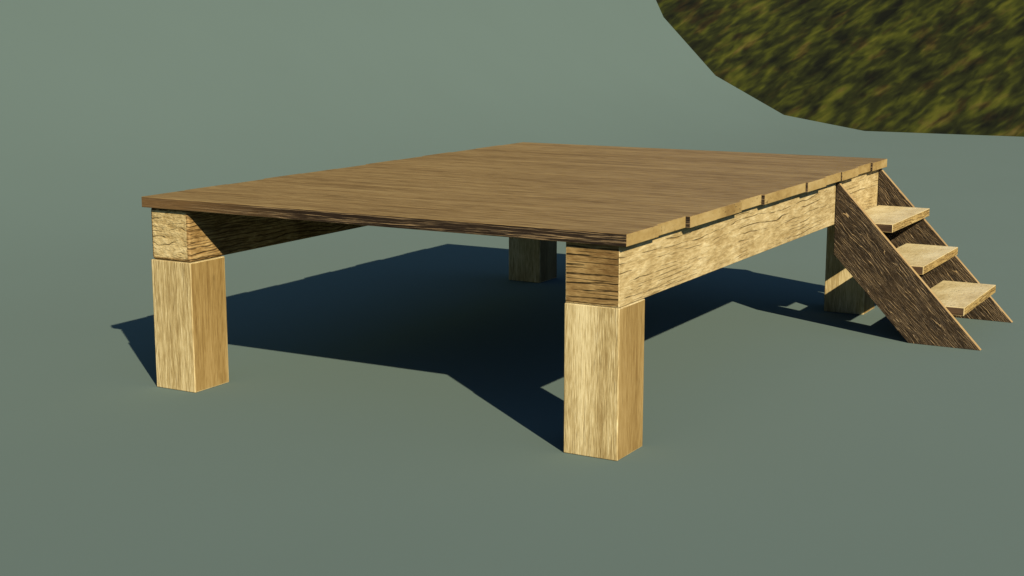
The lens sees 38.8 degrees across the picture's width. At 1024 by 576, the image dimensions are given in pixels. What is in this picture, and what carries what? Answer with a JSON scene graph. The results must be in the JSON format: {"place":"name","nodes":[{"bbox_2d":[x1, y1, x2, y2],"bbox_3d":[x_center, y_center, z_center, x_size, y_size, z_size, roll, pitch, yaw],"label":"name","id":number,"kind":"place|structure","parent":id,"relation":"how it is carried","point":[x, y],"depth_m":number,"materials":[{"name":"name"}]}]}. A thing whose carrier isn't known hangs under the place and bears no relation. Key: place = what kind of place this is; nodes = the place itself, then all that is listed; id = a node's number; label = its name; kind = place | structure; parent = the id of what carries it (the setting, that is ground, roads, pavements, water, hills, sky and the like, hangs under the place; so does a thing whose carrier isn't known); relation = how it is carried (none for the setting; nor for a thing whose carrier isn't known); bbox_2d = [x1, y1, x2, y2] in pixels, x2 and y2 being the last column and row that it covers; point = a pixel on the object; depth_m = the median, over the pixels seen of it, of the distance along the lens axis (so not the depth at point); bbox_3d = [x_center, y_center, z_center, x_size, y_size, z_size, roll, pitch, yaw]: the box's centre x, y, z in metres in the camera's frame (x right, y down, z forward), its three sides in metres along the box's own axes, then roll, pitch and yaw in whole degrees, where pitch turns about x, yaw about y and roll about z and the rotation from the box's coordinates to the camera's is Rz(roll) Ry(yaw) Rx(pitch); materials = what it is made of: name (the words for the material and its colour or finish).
{"place":"outdoors","nodes":[
{"label":"outdoors","id":0,"kind":"place"},
{"bbox_2d":[0,0,1023,575],"bbox_3d":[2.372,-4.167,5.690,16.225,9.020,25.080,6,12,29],"label":"ground","id":1,"kind":"structure","parent":0,"point":[386,402],"depth_m":6.39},
{"bbox_2d":[141,142,1012,460],"bbox_3d":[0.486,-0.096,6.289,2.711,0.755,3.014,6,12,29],"label":"wooden deck","id":2,"kind":"structure","parent":1,"relation":"on","point":[631,226],"depth_m":5.69,"materials":[{"name":"brown wood"}]},
{"bbox_2d":[656,0,1023,136],"bbox_3d":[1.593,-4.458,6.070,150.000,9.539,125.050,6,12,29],"label":"grass bank","id":3,"kind":"structure","parent":0,"point":[936,66],"depth_m":21.11,"materials":[{"name":"green plant"}]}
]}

